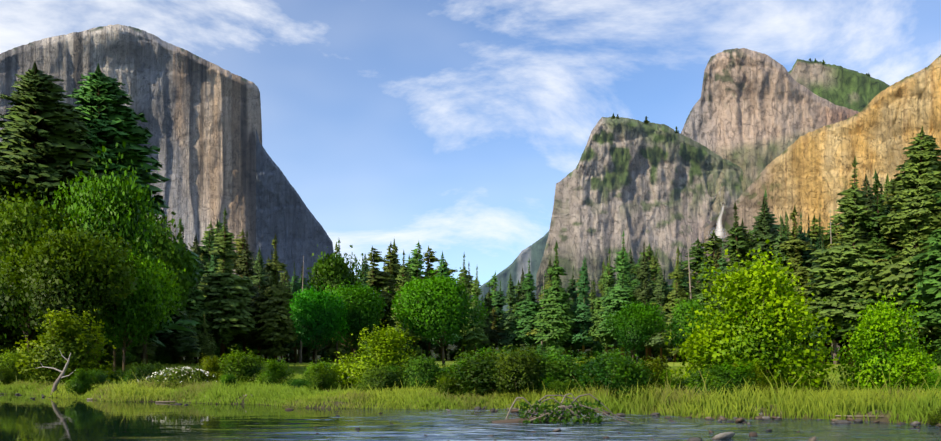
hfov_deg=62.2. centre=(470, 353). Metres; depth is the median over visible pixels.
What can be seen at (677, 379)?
bank willow
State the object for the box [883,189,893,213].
conifer
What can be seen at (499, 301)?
conifer
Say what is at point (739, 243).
conifer
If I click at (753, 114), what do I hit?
cathedral rock
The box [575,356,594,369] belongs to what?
willow
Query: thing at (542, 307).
dead tree
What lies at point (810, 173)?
bridalveil wall
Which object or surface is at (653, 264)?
conifer
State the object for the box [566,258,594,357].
conifer
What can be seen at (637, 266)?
conifer
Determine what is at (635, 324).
broadleaf
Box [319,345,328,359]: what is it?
young conifer
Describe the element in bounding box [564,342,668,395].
bank willow
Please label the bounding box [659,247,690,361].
conifer
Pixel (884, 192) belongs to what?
conifer
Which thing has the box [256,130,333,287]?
cliff
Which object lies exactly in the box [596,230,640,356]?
conifer
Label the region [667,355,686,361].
shrub
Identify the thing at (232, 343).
young conifer
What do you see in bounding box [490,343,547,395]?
bush
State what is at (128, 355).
shrub
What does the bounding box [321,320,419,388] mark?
willow
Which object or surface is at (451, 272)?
conifer
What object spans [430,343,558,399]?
bank willow
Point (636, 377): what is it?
bush
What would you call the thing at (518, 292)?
conifer
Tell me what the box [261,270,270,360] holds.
conifer
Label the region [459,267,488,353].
conifer
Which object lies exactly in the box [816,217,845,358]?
conifer
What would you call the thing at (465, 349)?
shrub
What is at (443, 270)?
conifer
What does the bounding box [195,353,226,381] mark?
bush
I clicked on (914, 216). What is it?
conifer
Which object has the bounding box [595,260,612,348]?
conifer
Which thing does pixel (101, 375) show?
bank willow
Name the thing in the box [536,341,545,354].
young conifer
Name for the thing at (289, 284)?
conifer
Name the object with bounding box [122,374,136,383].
bank willow
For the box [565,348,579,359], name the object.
shrub
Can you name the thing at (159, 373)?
shrub
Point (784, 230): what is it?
conifer
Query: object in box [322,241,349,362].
conifer
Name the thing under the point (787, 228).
conifer
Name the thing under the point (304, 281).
conifer
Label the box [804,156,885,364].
conifer
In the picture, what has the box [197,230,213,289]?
conifer
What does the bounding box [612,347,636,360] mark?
shrub
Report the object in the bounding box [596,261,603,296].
conifer
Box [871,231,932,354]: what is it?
conifer
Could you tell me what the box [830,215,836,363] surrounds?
dead tree
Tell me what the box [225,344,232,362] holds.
young conifer
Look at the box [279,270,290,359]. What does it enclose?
conifer
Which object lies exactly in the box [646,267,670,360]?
conifer
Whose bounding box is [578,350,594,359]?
shrub
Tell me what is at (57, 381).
dead snag
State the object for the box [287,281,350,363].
broadleaf
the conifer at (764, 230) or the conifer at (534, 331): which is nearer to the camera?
the conifer at (764, 230)
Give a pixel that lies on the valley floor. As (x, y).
(885, 418)
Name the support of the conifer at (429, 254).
on the valley floor
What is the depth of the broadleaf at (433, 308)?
170.57 m
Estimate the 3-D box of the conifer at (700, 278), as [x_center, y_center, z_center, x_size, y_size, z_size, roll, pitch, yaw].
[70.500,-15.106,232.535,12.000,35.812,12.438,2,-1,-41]
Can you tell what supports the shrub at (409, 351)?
on the valley floor
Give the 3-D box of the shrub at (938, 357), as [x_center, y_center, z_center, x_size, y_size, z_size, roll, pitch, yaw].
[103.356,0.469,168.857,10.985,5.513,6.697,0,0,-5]
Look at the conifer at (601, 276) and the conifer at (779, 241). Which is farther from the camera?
the conifer at (601, 276)
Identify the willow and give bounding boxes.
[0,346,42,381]
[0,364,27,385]
[1,305,124,384]
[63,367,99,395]
[85,368,110,385]
[103,369,128,381]
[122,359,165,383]
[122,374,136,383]
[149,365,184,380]
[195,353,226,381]
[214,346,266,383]
[220,371,235,389]
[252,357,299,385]
[280,376,311,388]
[298,364,346,390]
[303,358,337,379]
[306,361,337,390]
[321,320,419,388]
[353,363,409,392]
[383,360,406,388]
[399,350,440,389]
[418,372,456,388]
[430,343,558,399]
[430,364,457,385]
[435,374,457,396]
[452,348,503,391]
[477,346,527,354]
[481,345,518,354]
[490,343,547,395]
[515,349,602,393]
[522,346,570,358]
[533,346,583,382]
[535,373,555,393]
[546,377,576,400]
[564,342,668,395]
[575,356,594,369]
[576,353,608,391]
[588,373,620,389]
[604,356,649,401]
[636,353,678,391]
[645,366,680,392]
[664,238,851,395]
[671,374,688,391]
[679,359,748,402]
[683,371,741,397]
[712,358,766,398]
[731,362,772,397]
[800,373,832,393]
[827,288,940,392]
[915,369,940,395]
[920,405,940,425]
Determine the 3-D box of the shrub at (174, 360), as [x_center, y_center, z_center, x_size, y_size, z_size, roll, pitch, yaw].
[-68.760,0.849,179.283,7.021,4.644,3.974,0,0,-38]
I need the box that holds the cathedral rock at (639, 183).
[536,117,743,304]
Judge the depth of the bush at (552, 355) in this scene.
44.81 m
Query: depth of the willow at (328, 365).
53.07 m
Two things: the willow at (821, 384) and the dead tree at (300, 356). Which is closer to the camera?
the willow at (821, 384)
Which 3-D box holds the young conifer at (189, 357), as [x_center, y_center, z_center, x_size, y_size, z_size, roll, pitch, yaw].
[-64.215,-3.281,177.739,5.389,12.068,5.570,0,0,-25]
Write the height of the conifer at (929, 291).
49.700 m
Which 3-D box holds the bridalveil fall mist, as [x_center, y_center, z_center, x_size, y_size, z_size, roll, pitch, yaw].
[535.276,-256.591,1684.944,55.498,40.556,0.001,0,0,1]
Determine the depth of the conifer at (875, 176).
292.08 m
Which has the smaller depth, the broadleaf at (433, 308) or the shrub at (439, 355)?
the broadleaf at (433, 308)
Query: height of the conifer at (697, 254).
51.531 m
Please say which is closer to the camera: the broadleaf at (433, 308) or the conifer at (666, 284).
the broadleaf at (433, 308)
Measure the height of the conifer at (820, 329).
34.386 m
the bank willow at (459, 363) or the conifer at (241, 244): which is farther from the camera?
the conifer at (241, 244)
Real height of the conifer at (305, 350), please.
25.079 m
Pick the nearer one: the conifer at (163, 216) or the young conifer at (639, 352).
the young conifer at (639, 352)
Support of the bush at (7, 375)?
on the valley floor
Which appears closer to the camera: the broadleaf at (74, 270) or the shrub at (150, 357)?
the broadleaf at (74, 270)
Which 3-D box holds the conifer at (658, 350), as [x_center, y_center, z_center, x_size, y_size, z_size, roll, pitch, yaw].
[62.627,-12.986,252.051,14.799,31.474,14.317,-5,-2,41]
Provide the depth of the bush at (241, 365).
54.88 m
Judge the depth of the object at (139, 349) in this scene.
149.99 m
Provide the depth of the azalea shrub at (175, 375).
54.23 m
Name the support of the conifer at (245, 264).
on the valley floor
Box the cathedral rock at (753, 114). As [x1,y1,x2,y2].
[681,48,858,213]
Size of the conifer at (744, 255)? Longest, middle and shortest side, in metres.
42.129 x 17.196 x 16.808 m
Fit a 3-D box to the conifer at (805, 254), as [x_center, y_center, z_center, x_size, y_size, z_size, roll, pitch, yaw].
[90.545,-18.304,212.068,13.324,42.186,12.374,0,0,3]
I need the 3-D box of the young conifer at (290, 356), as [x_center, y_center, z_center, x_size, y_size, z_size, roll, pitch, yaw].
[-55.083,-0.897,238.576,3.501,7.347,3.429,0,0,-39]
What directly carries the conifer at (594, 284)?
on the valley floor
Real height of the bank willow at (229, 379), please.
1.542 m
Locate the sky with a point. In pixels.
(452, 127)
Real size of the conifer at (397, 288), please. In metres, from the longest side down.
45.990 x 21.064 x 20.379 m
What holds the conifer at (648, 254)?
on the valley floor
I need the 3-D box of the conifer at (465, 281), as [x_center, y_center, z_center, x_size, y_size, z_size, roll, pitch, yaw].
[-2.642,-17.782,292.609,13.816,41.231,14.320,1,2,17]
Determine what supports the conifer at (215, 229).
on the valley floor
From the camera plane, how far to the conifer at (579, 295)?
360.52 m
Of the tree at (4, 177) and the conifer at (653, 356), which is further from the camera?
the conifer at (653, 356)
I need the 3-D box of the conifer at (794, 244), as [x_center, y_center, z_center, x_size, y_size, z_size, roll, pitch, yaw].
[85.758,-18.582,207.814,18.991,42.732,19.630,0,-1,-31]
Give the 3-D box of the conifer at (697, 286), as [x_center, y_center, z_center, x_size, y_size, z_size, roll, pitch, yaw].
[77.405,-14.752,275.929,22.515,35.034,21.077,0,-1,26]
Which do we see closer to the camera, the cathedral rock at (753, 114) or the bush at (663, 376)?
the bush at (663, 376)
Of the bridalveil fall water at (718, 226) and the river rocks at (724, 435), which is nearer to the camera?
the river rocks at (724, 435)
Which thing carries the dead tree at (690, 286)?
on the valley floor
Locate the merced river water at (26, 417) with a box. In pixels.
[0,394,940,440]
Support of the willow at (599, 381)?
on the valley floor
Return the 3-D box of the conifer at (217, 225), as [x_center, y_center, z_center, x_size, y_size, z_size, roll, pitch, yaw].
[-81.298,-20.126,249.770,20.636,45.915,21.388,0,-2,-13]
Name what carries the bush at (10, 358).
on the valley floor
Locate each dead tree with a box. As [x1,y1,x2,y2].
[299,256,304,362]
[540,280,543,350]
[683,234,697,298]
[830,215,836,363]
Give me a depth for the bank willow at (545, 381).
43.58 m
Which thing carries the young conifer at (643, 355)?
on the valley floor
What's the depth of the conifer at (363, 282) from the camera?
261.67 m
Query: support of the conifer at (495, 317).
on the valley floor
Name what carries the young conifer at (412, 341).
on the valley floor
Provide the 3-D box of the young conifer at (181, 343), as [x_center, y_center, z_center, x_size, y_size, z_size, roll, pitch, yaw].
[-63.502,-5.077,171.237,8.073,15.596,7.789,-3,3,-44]
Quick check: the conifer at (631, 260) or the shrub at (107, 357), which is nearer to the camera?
the shrub at (107, 357)
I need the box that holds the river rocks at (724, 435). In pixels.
[15,393,940,440]
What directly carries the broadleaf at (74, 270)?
on the valley floor
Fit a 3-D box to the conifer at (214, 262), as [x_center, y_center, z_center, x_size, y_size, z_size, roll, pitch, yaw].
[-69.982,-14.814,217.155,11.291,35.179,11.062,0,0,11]
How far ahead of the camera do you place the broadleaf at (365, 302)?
157.72 m
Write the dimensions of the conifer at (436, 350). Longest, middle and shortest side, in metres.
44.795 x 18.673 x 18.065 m
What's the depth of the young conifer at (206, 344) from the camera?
182.75 m
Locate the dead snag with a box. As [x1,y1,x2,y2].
[38,349,72,394]
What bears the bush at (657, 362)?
on the valley floor
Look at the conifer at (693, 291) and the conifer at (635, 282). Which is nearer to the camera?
the conifer at (693, 291)
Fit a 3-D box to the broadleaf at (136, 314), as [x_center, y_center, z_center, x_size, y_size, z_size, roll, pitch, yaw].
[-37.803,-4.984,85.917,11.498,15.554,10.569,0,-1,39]
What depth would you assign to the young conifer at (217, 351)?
195.79 m
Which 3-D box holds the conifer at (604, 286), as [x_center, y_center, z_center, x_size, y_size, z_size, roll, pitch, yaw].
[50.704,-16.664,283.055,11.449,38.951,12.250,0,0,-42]
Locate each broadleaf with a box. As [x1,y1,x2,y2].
[0,181,88,372]
[0,209,147,352]
[0,293,18,343]
[40,141,160,371]
[95,238,187,373]
[142,202,201,364]
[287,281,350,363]
[303,244,364,362]
[321,274,387,356]
[385,264,497,364]
[605,295,665,361]
[662,293,715,363]
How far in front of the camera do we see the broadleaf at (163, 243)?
105.92 m
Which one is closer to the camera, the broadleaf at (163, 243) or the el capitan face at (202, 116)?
the broadleaf at (163, 243)
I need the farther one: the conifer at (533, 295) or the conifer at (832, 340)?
the conifer at (533, 295)
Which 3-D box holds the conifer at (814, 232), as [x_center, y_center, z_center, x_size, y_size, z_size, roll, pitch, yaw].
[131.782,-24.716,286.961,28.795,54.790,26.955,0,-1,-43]
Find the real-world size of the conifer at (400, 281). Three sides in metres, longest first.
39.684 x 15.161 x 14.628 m
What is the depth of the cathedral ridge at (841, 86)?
3231.57 m
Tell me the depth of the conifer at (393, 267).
283.84 m
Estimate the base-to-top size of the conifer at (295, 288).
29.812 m
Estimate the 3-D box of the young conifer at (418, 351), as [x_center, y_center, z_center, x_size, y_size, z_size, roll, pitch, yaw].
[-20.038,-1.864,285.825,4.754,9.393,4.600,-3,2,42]
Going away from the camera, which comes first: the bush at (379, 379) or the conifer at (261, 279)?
the bush at (379, 379)
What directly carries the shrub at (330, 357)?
on the valley floor
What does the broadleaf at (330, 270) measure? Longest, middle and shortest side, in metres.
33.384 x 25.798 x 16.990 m
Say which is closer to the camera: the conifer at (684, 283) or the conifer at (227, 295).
the conifer at (227, 295)
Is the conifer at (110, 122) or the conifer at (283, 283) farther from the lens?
the conifer at (283, 283)
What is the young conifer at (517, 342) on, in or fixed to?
on the valley floor
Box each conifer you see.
[0,62,119,370]
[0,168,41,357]
[67,63,205,370]
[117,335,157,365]
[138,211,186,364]
[156,332,168,344]
[161,209,172,240]
[162,310,201,363]
[172,220,216,359]
[182,314,200,363]
[190,235,211,362]
[196,312,217,361]
[197,208,258,362]
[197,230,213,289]
[200,222,214,254]
[203,220,233,264]
[208,238,219,338]
[208,336,225,360]
[212,221,234,348]
[225,337,250,354]
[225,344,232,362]
[232,229,249,277]
[233,231,258,352]
[246,233,298,360]
[247,246,268,362]
[247,343,256,356]
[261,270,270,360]
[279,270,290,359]
[279,271,288,361]
[280,342,292,361]
[284,271,293,361]
[284,343,293,361]
[286,263,311,362]
[293,286,312,357]
[298,265,308,355]
[305,340,324,362]
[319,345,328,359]
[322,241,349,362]
[333,239,344,357]
[344,265,365,361]
[356,257,374,350]
[361,254,369,286]
[364,246,397,335]
[376,243,401,328]
[383,242,422,340]
[385,251,423,353]
[405,241,425,359]
[406,340,416,358]
[415,341,421,357]
[417,336,440,349]
[420,245,439,359]
[423,344,432,357]
[426,250,460,360]
[432,344,452,353]
[436,259,467,359]
[450,254,472,358]
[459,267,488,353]
[466,263,473,298]
[471,342,485,354]
[480,282,498,349]
[482,271,502,351]
[491,280,507,351]
[491,307,504,348]
[496,280,525,332]
[497,272,522,346]
[504,326,521,350]
[508,259,540,348]
[519,268,526,348]
[526,277,551,336]
[529,241,576,353]
[530,290,539,347]
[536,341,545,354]
[537,260,553,344]
[563,266,578,356]
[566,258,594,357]
[572,294,597,350]
[575,274,589,350]
[586,249,617,353]
[588,278,597,353]
[588,280,597,355]
[591,339,604,356]
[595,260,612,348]
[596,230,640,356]
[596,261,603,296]
[602,256,614,342]
[602,343,613,354]
[611,340,620,349]
[618,249,632,348]
[625,341,644,361]
[628,247,635,276]
[628,262,669,304]
[629,257,652,357]
[630,243,657,359]
[632,242,655,359]
[637,272,653,360]
[639,349,645,360]
[640,253,665,305]
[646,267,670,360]
[648,266,670,361]
[650,251,660,358]
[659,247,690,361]
[662,269,671,360]
[674,238,708,293]
[674,254,688,288]
[682,265,701,360]
[685,269,697,344]
[686,230,728,293]
[689,245,714,314]
[708,203,753,316]
[708,218,756,309]
[708,250,721,293]
[713,242,729,339]
[713,247,729,291]
[745,196,778,276]
[747,188,786,271]
[772,215,789,362]
[773,205,813,352]
[778,217,791,234]
[785,214,790,265]
[797,214,811,265]
[803,214,814,359]
[803,215,825,361]
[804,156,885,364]
[807,214,837,251]
[809,229,840,362]
[815,222,845,256]
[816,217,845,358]
[821,232,840,363]
[833,175,905,350]
[836,336,848,362]
[841,203,872,337]
[854,126,940,351]
[857,174,874,233]
[862,186,903,280]
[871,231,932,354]
[873,169,879,200]
[873,190,885,204]
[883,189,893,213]
[884,173,890,208]
[898,192,940,349]
[925,226,940,364]
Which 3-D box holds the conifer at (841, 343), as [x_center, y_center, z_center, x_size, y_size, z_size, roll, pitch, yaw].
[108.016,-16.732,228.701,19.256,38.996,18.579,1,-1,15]
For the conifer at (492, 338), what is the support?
on the valley floor
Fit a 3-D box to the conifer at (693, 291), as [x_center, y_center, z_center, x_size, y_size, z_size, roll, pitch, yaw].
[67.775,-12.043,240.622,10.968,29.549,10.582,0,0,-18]
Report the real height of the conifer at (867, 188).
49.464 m
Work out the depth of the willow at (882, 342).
40.80 m
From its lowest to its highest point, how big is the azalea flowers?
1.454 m
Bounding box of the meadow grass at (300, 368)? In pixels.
[26,362,940,387]
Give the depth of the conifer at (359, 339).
250.05 m
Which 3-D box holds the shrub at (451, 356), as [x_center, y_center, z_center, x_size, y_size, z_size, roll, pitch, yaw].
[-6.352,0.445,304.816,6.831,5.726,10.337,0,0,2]
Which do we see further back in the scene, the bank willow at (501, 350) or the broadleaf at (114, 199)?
the broadleaf at (114, 199)
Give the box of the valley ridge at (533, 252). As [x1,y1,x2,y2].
[460,231,548,310]
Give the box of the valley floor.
[3,344,940,423]
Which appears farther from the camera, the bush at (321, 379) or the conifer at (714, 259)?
the conifer at (714, 259)
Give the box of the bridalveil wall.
[704,55,940,350]
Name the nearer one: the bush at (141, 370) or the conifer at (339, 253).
the bush at (141, 370)
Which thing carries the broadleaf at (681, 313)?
on the valley floor
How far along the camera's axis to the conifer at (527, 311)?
296.82 m
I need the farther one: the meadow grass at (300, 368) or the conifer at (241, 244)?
the conifer at (241, 244)
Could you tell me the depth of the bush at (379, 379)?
47.09 m
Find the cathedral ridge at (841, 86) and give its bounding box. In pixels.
[788,59,889,111]
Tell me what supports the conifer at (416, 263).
on the valley floor
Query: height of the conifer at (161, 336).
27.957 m
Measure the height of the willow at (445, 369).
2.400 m
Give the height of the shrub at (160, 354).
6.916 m
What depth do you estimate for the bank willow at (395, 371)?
49.53 m
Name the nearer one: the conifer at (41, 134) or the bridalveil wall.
the conifer at (41, 134)
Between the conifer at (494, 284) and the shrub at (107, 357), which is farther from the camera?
the conifer at (494, 284)
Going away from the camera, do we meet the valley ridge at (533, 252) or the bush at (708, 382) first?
the bush at (708, 382)
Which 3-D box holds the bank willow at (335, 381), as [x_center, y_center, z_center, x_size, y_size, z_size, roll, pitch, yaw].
[-9.671,1.716,51.926,3.987,2.250,2.654,0,0,24]
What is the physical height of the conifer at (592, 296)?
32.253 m
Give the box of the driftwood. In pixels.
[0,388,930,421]
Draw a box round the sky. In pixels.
[0,0,940,290]
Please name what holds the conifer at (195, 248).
on the valley floor
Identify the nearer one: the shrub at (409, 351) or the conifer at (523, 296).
the shrub at (409, 351)
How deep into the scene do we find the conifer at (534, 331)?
292.49 m
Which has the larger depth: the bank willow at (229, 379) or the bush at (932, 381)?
the bank willow at (229, 379)
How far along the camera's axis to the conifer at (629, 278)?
285.19 m
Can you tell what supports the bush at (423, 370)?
on the valley floor
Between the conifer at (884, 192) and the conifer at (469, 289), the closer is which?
the conifer at (884, 192)
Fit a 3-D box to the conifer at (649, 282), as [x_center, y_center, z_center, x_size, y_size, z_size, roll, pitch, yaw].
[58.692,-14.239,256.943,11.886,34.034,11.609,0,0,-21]
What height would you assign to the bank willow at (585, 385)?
3.031 m
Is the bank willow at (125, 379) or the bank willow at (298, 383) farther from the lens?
the bank willow at (125, 379)
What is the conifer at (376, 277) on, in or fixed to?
on the valley floor
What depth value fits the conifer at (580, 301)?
288.32 m
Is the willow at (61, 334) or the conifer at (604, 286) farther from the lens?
the conifer at (604, 286)
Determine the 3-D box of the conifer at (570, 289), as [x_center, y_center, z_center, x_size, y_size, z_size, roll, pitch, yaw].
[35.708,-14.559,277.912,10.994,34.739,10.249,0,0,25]
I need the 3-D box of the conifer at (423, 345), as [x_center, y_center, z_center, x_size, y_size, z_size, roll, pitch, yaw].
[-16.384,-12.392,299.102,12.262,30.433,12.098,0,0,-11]
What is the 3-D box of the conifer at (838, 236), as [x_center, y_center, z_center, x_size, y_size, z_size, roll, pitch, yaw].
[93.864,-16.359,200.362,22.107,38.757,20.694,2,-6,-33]
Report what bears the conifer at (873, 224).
on the valley floor
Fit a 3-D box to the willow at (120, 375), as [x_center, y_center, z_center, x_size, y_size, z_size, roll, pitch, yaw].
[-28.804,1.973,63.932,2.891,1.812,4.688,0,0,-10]
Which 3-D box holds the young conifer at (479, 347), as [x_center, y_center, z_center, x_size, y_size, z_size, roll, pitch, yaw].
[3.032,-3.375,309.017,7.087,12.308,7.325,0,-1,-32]
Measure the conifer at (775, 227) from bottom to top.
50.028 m
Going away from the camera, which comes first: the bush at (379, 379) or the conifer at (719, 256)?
the bush at (379, 379)
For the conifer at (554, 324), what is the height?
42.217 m
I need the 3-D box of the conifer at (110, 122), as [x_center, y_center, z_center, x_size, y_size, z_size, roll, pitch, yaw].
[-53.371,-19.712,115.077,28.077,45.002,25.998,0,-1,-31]
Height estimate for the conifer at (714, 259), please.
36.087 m
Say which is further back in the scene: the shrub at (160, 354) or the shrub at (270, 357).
the shrub at (270, 357)
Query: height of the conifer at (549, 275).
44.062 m
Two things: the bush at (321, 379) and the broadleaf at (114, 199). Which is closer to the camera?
the bush at (321, 379)
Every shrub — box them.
[80,342,127,369]
[106,349,139,367]
[148,354,155,363]
[148,364,214,388]
[153,340,176,364]
[161,353,184,363]
[267,356,278,362]
[297,353,312,362]
[321,354,340,361]
[341,347,365,360]
[403,345,419,360]
[435,353,447,360]
[447,348,459,360]
[452,344,483,356]
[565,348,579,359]
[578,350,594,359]
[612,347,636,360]
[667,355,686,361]
[927,344,940,365]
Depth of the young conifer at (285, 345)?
239.14 m
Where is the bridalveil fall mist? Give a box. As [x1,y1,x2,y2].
[705,227,728,240]
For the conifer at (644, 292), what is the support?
on the valley floor
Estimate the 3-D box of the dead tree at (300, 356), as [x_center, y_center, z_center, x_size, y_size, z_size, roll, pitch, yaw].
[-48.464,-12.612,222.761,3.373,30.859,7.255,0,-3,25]
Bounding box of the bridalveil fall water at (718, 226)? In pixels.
[715,202,723,237]
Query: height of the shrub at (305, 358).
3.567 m
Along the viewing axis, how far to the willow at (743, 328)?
41.67 m
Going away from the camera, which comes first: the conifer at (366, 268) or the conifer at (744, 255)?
the conifer at (744, 255)
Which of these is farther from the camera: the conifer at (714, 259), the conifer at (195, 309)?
the conifer at (714, 259)
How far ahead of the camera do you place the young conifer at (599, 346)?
275.90 m
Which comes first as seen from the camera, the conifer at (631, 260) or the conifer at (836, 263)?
the conifer at (836, 263)
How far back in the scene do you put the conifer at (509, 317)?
307.69 m
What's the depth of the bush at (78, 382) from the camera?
53.01 m
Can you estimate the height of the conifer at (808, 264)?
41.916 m
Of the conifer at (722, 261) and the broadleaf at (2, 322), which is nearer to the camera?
the broadleaf at (2, 322)
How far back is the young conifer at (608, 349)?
258.58 m
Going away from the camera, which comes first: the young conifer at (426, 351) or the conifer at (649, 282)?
the conifer at (649, 282)
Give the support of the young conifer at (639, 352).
on the valley floor
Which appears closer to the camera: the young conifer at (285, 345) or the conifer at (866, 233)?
the conifer at (866, 233)
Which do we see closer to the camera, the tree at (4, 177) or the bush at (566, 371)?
the bush at (566, 371)
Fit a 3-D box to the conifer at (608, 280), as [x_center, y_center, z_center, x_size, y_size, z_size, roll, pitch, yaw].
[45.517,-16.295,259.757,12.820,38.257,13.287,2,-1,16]
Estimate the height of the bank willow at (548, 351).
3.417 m
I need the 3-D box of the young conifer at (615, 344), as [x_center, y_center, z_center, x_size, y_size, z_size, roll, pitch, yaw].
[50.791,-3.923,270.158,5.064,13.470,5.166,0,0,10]
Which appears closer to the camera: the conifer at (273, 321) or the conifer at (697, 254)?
the conifer at (273, 321)
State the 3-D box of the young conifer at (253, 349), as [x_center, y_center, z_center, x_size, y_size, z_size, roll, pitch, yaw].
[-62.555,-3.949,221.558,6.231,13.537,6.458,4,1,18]
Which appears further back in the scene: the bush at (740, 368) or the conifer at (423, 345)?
the conifer at (423, 345)
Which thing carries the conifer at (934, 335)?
on the valley floor
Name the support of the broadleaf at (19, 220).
on the valley floor
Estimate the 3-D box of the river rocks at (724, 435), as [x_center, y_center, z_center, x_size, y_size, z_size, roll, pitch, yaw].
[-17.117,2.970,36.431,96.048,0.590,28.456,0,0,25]
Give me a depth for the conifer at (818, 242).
202.54 m
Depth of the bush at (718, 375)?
39.85 m
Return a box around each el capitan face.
[0,24,261,275]
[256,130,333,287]
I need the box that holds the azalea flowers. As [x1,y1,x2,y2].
[131,366,355,382]
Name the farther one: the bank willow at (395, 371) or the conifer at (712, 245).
the conifer at (712, 245)
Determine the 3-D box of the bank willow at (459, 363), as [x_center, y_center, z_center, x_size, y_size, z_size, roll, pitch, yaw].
[0.579,1.193,47.177,4.654,3.332,4.256,0,0,-23]
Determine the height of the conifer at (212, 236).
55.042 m
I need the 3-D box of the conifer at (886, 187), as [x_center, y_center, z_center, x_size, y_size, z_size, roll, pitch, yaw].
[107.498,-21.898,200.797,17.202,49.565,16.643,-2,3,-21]
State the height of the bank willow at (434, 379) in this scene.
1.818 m
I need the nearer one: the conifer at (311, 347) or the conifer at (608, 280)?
the conifer at (311, 347)
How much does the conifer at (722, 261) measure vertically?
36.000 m
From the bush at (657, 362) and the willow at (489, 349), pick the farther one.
the willow at (489, 349)
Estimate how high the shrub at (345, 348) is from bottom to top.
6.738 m
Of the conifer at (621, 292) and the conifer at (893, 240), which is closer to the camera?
the conifer at (893, 240)

